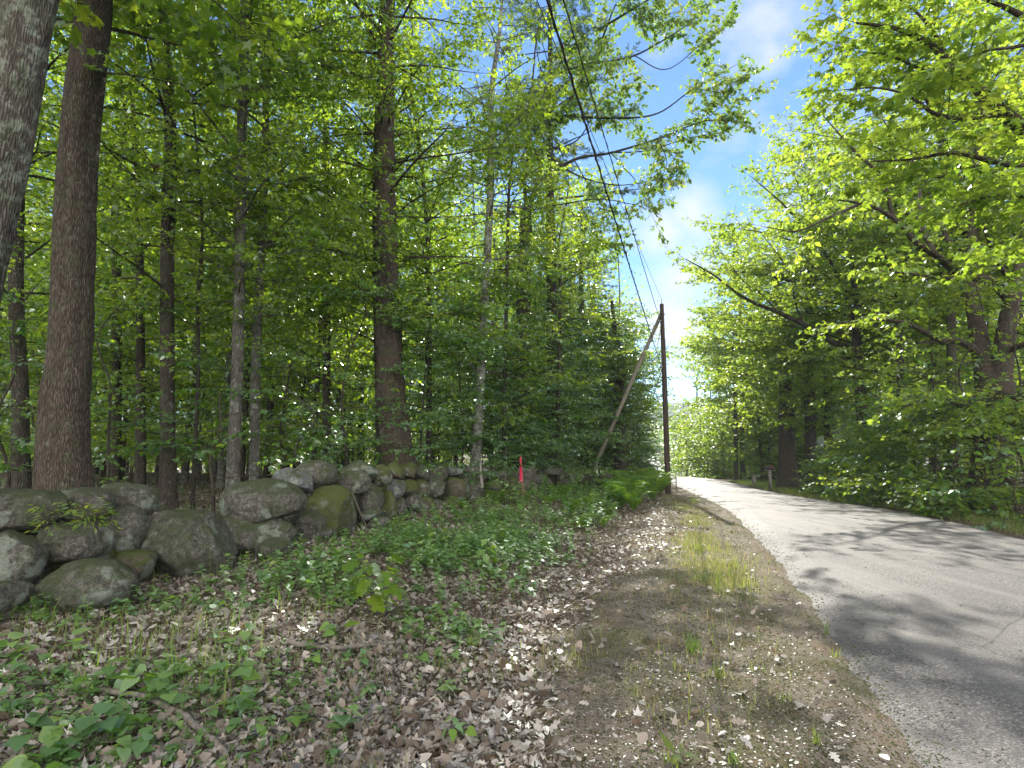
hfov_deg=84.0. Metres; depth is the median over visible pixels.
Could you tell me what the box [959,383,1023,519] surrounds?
shrub
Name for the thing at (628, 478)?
fern
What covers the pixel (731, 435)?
roadside tree
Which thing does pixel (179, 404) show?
forest tree
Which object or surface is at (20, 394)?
maple tree
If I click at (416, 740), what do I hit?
leaf litter
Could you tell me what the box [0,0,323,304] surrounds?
maple tree
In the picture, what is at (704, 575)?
grass tuft
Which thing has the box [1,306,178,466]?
sapling
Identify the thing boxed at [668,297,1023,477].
woods
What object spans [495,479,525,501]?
weed
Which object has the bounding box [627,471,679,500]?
fern
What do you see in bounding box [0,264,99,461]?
sapling
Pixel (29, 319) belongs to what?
forest tree
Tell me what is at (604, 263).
young tree
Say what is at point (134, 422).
sapling
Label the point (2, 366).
sapling
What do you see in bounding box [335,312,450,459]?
sapling
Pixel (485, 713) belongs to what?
fallen branch
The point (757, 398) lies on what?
roadside tree
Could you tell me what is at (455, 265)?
young tree
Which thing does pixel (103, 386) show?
forest tree
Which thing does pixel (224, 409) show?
sapling
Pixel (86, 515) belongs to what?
fern
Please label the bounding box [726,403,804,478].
young tree
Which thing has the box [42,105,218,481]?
forest tree
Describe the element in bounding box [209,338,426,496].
sapling
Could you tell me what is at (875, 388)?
roadside tree
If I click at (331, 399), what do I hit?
sapling
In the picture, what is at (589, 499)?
fern
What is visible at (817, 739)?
grass tuft
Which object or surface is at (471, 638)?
grass tuft
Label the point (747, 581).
grass tuft
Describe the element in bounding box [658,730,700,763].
seedling
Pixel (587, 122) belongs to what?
overhead wire
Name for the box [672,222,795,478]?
maple tree
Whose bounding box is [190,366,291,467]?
sapling
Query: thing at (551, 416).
sapling
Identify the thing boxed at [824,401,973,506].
shrub
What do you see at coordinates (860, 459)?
shrub
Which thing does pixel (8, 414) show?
sapling
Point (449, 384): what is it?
sapling
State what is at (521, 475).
survey stake
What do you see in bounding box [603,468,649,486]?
fern
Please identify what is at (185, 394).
forest tree
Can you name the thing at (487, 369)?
forest tree
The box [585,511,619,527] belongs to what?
fern
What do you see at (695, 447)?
young tree
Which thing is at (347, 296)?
sapling
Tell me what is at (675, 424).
young tree
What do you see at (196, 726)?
fallen branch
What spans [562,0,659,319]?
overhead wire
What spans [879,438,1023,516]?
shrub
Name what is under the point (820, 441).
house
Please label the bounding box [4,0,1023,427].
sky
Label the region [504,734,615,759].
fallen branch
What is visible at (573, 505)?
fern
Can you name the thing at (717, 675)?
grass tuft
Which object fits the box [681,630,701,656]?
grass tuft
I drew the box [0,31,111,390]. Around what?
forest tree
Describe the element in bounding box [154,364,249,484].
sapling
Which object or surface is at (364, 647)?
fallen branch
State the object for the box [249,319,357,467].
sapling
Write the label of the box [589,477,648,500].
fern
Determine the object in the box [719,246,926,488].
maple tree
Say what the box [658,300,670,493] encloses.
utility pole
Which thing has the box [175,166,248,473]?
forest tree
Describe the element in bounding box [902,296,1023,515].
young tree
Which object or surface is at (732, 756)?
grass tuft
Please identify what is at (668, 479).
fern
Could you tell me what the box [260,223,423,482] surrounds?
sapling
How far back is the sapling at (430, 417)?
14.70 m
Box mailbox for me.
[764,466,775,490]
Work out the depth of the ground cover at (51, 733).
4.85 m
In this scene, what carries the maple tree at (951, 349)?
on the ground at (592, 719)
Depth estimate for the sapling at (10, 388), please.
24.37 m
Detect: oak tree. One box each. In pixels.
[173,0,548,480]
[462,0,780,469]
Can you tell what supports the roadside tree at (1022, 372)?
on the ground at (592, 719)
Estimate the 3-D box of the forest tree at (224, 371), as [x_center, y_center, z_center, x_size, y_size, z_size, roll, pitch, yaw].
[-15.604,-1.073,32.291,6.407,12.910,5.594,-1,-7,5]
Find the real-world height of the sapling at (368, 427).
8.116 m
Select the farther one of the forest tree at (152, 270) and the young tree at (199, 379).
the forest tree at (152, 270)
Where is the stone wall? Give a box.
[0,460,612,612]
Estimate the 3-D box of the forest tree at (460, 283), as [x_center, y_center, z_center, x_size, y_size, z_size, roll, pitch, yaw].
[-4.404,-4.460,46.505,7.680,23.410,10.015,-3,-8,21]
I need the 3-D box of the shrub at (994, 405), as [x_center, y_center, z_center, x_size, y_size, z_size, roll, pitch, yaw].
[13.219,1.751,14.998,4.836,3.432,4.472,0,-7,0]
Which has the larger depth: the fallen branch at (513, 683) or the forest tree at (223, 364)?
the forest tree at (223, 364)
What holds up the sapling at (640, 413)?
on the ground at (592, 719)
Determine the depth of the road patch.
8.89 m
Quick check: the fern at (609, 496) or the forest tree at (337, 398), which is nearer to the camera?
the fern at (609, 496)
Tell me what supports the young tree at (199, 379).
on the ground at (592, 719)
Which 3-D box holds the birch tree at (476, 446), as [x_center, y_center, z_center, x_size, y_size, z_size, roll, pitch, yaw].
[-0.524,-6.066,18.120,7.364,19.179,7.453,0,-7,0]
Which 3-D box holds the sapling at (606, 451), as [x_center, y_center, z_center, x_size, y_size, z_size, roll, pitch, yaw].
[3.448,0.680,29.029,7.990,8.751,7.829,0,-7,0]
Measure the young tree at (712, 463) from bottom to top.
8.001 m
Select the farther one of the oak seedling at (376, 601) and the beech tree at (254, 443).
the beech tree at (254, 443)
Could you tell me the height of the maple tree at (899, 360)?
14.932 m
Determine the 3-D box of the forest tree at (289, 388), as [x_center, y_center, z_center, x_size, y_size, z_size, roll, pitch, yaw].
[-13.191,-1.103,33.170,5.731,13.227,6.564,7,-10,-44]
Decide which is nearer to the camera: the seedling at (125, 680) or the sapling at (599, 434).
the seedling at (125, 680)
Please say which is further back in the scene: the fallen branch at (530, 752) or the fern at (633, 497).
the fern at (633, 497)
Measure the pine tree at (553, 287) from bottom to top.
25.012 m
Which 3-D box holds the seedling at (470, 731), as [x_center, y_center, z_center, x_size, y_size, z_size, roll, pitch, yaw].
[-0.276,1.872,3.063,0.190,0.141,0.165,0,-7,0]
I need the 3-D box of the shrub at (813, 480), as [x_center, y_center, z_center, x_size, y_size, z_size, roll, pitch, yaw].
[14.716,3.894,25.506,3.452,2.862,3.496,0,-7,0]
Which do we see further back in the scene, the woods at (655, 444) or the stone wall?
the woods at (655, 444)
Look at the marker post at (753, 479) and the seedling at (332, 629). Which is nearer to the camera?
the seedling at (332, 629)
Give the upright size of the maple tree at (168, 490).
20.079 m
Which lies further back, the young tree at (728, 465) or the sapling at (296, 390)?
the young tree at (728, 465)
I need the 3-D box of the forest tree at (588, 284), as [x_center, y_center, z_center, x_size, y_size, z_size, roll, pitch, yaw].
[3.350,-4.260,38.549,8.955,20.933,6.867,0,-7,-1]
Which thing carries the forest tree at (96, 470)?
on the ground at (592, 719)
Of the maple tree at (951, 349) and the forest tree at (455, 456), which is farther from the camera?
the forest tree at (455, 456)
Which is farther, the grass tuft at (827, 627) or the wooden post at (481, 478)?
the wooden post at (481, 478)
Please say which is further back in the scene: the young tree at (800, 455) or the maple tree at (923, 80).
the young tree at (800, 455)
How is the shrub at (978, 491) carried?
on the ground at (592, 719)
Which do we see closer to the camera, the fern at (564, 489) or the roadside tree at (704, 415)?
the fern at (564, 489)
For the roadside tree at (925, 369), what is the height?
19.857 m
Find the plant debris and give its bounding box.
[0,506,914,767]
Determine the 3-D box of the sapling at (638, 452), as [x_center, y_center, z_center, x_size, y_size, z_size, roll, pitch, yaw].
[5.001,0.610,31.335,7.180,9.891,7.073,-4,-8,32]
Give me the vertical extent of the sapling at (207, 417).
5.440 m
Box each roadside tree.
[657,395,706,475]
[669,430,682,458]
[679,375,733,473]
[693,336,803,478]
[703,309,834,477]
[706,378,773,471]
[711,332,816,447]
[718,294,883,452]
[790,282,909,399]
[816,281,943,448]
[837,207,1023,479]
[880,312,1023,458]
[894,291,1023,460]
[909,222,1023,408]
[923,73,1023,385]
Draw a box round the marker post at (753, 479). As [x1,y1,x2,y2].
[752,476,755,483]
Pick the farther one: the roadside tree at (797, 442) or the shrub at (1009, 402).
the roadside tree at (797, 442)
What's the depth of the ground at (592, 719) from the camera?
4.51 m
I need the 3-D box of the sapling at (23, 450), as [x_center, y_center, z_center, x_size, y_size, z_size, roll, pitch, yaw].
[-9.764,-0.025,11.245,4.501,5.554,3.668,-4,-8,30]
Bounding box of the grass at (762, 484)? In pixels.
[0,476,1023,767]
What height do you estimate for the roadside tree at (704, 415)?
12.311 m
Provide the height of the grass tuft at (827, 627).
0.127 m
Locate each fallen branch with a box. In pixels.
[37,664,98,672]
[96,686,230,755]
[287,638,394,649]
[352,493,367,532]
[353,626,393,676]
[367,713,385,750]
[468,706,509,740]
[500,678,589,691]
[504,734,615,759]
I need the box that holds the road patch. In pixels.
[854,548,883,550]
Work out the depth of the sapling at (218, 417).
29.30 m
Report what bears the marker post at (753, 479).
on the ground at (592, 719)
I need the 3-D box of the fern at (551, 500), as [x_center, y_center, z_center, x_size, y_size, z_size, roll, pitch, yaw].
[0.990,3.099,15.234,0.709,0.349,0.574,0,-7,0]
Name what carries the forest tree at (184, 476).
on the ground at (592, 719)
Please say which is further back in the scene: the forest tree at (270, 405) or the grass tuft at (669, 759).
the forest tree at (270, 405)
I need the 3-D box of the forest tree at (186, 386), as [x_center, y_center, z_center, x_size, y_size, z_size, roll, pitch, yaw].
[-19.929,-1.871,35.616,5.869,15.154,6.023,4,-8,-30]
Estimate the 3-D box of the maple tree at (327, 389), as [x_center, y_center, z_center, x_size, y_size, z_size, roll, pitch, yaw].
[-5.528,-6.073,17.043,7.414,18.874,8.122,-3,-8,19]
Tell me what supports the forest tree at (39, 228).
on the ground at (592, 719)
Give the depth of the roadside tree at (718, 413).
47.84 m
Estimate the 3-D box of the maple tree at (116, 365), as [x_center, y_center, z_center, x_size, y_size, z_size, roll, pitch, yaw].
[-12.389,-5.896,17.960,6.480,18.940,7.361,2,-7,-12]
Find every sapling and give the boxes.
[0,211,186,461]
[0,245,148,487]
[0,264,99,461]
[0,291,225,484]
[0,303,128,460]
[0,315,35,464]
[0,328,42,451]
[0,329,47,462]
[0,333,31,439]
[0,376,35,459]
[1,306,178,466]
[1,315,179,486]
[1,346,125,450]
[2,369,105,458]
[91,354,193,482]
[92,317,221,456]
[92,387,131,467]
[98,387,180,476]
[113,347,290,511]
[122,353,217,482]
[134,361,224,461]
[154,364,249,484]
[159,374,241,482]
[175,308,321,463]
[175,340,308,466]
[176,262,373,468]
[183,358,284,462]
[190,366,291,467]
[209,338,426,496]
[218,235,473,474]
[222,354,313,463]
[247,328,335,458]
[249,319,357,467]
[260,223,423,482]
[260,353,354,464]
[277,369,365,462]
[278,352,374,462]
[292,373,354,459]
[315,278,513,487]
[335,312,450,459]
[348,355,418,455]
[369,278,547,483]
[405,359,448,462]
[411,239,593,470]
[413,363,483,465]
[437,324,607,478]
[475,231,617,448]
[486,291,641,481]
[501,308,657,471]
[563,299,663,477]
[574,315,682,475]
[588,383,661,470]
[591,324,668,471]
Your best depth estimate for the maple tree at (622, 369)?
28.53 m
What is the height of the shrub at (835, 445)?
3.216 m
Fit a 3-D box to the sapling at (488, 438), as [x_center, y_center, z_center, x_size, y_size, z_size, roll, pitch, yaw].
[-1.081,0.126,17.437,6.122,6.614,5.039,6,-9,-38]
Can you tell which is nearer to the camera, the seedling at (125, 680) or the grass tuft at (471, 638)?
the seedling at (125, 680)
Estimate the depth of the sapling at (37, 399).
24.89 m
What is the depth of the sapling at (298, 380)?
25.01 m
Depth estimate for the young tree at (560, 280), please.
21.06 m
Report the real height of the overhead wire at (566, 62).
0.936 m
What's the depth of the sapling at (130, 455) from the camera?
32.63 m
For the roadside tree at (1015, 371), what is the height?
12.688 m
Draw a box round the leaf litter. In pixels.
[0,474,889,767]
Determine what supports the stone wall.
on the ground at (592, 719)
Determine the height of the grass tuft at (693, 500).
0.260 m
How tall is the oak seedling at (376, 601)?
0.605 m
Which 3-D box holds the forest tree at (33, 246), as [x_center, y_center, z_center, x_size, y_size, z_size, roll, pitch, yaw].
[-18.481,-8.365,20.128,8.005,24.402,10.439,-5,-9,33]
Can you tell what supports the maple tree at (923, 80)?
on the ground at (592, 719)
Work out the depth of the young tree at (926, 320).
17.39 m
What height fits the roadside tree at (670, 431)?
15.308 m
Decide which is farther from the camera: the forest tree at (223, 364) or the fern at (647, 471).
the forest tree at (223, 364)
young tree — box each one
[96,44,297,508]
[294,0,553,462]
[432,56,595,464]
[489,160,651,488]
[659,402,714,477]
[670,402,739,477]
[684,403,759,478]
[711,399,777,477]
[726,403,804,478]
[744,405,822,478]
[809,273,1021,504]
[854,275,1023,514]
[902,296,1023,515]
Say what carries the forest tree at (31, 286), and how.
on the ground at (592, 719)
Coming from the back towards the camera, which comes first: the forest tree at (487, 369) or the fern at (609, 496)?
the forest tree at (487, 369)
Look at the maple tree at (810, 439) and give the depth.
31.49 m
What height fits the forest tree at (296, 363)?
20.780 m
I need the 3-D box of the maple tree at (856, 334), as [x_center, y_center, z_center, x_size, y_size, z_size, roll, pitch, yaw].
[14.077,-2.275,26.121,13.540,14.866,10.899,-2,-8,18]
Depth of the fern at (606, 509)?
14.79 m
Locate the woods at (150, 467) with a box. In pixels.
[0,161,657,473]
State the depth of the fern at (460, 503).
12.97 m
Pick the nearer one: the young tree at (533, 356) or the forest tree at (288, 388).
the young tree at (533, 356)
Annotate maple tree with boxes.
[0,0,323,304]
[3,0,234,488]
[4,0,232,482]
[20,0,328,511]
[24,0,282,484]
[32,0,354,521]
[188,0,454,460]
[216,0,493,464]
[572,299,689,480]
[657,155,997,488]
[672,112,955,486]
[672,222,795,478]
[676,239,886,488]
[679,309,799,479]
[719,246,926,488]
[720,16,1023,509]
[755,0,1023,483]
[764,128,1019,498]
[786,0,1023,289]
[786,73,1023,481]
[864,68,1023,426]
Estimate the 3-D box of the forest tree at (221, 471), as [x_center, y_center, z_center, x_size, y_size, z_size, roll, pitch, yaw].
[-11.310,-7.825,23.835,7.922,24.149,10.330,-3,-8,23]
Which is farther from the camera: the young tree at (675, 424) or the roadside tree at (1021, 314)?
the young tree at (675, 424)
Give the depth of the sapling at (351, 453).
26.56 m
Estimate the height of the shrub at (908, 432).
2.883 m
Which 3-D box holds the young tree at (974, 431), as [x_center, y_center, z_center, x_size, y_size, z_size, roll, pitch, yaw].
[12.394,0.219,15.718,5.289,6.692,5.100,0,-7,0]
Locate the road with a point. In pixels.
(983, 677)
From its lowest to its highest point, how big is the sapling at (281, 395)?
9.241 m
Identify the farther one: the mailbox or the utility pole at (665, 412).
the mailbox
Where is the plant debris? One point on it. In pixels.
(712, 736)
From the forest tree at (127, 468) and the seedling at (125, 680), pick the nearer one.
the seedling at (125, 680)
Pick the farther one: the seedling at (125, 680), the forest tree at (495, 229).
the forest tree at (495, 229)
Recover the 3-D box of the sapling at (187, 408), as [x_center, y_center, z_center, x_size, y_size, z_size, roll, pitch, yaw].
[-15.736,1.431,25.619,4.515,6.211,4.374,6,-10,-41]
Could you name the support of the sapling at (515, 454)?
on the ground at (592, 719)
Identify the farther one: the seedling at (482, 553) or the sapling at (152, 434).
the sapling at (152, 434)
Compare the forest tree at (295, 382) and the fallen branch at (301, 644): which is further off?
the forest tree at (295, 382)
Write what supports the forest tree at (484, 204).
on the ground at (592, 719)
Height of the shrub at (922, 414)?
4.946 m
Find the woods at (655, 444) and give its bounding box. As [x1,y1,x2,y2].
[631,420,706,449]
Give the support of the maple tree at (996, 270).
on the ground at (592, 719)
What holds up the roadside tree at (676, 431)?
on the ground at (592, 719)
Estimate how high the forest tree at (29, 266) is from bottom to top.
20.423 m
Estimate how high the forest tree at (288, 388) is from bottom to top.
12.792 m
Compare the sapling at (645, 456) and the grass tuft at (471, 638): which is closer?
the grass tuft at (471, 638)
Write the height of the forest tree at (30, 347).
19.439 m
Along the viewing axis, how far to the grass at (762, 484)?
5.77 m
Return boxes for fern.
[25,503,70,543]
[60,497,120,538]
[451,496,470,508]
[482,489,509,500]
[536,493,561,504]
[548,485,577,497]
[567,499,582,512]
[573,493,601,510]
[573,514,594,528]
[585,492,614,504]
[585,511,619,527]
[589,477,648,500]
[593,500,620,514]
[595,480,650,509]
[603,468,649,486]
[603,470,665,492]
[606,484,653,511]
[622,466,671,488]
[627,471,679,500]
[639,471,677,493]
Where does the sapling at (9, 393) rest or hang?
on the ground at (592, 719)
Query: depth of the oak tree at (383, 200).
14.14 m
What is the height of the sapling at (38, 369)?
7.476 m
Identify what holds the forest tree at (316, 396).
on the ground at (592, 719)
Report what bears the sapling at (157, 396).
on the ground at (592, 719)
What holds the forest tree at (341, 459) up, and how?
on the ground at (592, 719)
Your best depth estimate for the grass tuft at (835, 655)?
4.29 m
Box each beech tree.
[47,0,405,514]
[98,0,374,480]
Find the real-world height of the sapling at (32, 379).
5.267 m
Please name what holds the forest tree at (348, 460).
on the ground at (592, 719)
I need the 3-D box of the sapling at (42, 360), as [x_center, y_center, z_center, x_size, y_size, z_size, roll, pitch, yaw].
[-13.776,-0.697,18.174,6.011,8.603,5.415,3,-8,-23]
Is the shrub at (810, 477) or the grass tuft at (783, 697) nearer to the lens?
the grass tuft at (783, 697)
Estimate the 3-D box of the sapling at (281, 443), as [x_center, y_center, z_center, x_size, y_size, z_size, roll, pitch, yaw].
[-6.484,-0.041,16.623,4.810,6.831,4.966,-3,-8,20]
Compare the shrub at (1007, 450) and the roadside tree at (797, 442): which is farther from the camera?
the roadside tree at (797, 442)
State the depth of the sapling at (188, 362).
11.82 m
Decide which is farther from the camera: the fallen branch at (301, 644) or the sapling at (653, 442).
the sapling at (653, 442)
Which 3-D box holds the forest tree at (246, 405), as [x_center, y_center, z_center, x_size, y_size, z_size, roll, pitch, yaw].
[-9.178,-5.246,20.667,7.233,18.199,7.049,-6,-9,40]
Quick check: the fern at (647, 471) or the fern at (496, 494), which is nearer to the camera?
the fern at (496, 494)
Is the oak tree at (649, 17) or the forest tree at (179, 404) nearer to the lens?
the oak tree at (649, 17)
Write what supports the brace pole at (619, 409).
on the ground at (592, 719)
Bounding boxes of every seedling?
[110,663,179,696]
[318,620,359,639]
[341,553,406,622]
[442,715,476,741]
[472,538,502,572]
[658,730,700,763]
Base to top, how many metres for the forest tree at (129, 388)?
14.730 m
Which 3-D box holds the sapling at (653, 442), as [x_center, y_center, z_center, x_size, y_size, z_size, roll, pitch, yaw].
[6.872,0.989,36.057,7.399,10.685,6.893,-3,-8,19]
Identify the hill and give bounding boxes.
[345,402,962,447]
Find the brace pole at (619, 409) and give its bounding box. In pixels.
[586,313,664,486]
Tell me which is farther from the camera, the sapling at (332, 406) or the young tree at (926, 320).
the sapling at (332, 406)
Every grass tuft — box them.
[431,653,450,672]
[466,632,479,647]
[661,745,678,767]
[681,563,731,583]
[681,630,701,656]
[687,495,699,503]
[691,541,710,552]
[709,658,724,679]
[723,571,765,588]
[728,747,744,767]
[776,689,791,703]
[809,721,821,745]
[821,620,828,634]
[829,644,839,657]
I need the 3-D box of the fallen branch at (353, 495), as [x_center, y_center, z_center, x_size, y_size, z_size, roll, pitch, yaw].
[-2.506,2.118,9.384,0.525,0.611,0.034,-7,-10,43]
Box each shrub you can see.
[789,461,836,495]
[794,441,854,494]
[799,424,894,494]
[804,377,965,502]
[808,429,923,498]
[809,392,932,489]
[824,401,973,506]
[843,413,1023,510]
[864,345,1023,513]
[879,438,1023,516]
[896,471,1023,519]
[899,386,1023,513]
[920,442,1023,530]
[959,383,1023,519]
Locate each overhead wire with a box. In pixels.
[536,0,661,299]
[546,0,661,366]
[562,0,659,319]
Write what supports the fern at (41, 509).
on the stone wall
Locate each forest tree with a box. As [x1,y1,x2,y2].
[0,27,153,371]
[0,30,142,334]
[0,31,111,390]
[0,121,55,391]
[0,150,157,432]
[0,170,48,416]
[6,168,143,395]
[7,52,181,401]
[38,261,206,476]
[41,147,151,473]
[42,80,284,443]
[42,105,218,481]
[91,231,157,479]
[99,109,230,398]
[110,231,158,471]
[118,100,195,475]
[119,5,335,487]
[120,71,264,482]
[148,14,372,481]
[148,331,200,453]
[153,244,223,434]
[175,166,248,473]
[176,217,248,473]
[196,7,362,477]
[199,295,275,437]
[200,293,275,425]
[231,5,408,459]
[245,243,348,468]
[249,262,336,466]
[261,220,366,465]
[265,179,340,467]
[293,150,404,474]
[301,195,372,462]
[318,60,456,460]
[322,93,434,459]
[331,266,371,464]
[396,129,483,461]
[402,149,478,462]
[413,131,534,425]
[415,233,503,465]
[431,185,498,466]
[464,259,535,450]
[465,312,506,461]
[491,151,599,415]
[498,168,620,464]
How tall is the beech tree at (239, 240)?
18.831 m
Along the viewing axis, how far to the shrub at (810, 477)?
26.74 m
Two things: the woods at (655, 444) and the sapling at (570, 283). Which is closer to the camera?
the sapling at (570, 283)
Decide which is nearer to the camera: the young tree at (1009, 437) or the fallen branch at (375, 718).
the fallen branch at (375, 718)
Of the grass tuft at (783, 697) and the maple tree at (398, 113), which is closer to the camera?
the grass tuft at (783, 697)
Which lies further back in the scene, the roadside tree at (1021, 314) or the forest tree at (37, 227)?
the roadside tree at (1021, 314)
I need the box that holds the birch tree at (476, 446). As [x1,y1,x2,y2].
[358,0,608,464]
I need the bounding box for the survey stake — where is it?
[519,456,523,497]
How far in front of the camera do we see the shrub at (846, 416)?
26.05 m
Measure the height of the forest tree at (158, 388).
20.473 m
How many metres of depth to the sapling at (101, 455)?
29.38 m
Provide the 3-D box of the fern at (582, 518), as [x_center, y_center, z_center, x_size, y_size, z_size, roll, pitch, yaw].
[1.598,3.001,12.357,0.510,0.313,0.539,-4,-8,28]
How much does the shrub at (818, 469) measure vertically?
4.093 m
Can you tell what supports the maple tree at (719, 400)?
on the ground at (592, 719)
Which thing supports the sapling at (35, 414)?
on the ground at (592, 719)
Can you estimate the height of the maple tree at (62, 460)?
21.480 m
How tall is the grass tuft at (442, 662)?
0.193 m
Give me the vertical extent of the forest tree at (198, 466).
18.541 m
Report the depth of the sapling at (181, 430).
28.75 m
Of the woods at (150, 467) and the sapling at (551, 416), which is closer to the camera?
the sapling at (551, 416)
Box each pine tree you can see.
[432,0,678,465]
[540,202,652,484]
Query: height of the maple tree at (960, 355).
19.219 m
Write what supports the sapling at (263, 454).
on the ground at (592, 719)
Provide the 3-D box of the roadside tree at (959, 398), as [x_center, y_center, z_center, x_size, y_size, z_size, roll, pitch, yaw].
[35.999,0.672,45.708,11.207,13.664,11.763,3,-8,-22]
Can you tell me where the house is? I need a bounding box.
[802,403,928,479]
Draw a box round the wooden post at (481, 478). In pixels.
[479,463,483,487]
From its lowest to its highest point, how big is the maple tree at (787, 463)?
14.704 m
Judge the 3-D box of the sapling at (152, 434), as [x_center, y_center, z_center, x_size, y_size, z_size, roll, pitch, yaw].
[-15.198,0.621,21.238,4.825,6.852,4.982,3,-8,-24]
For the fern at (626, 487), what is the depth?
17.38 m
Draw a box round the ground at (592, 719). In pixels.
[0,449,1023,767]
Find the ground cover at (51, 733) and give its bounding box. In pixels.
[0,472,621,767]
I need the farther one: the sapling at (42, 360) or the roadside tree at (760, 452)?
the roadside tree at (760, 452)
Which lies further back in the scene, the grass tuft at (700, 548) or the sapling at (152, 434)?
the sapling at (152, 434)
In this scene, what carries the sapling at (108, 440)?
on the ground at (592, 719)
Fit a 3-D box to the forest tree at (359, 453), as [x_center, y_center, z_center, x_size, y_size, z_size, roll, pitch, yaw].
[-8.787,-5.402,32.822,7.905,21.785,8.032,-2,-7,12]
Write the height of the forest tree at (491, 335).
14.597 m
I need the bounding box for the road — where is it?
[649,452,1023,767]
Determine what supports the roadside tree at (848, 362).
on the ground at (592, 719)
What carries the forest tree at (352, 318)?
on the ground at (592, 719)
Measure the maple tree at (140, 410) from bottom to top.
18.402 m
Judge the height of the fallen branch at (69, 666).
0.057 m
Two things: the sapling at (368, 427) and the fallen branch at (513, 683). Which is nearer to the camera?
the fallen branch at (513, 683)
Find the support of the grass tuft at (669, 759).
on the ground at (592, 719)
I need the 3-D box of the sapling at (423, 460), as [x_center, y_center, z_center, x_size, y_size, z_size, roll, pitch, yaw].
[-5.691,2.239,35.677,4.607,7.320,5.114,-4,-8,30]
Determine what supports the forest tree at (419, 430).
on the ground at (592, 719)
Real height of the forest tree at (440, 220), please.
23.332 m
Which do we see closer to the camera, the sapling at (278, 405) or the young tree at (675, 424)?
the sapling at (278, 405)
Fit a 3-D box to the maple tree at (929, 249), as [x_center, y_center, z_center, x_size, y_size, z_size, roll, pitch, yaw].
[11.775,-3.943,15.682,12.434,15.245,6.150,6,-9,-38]

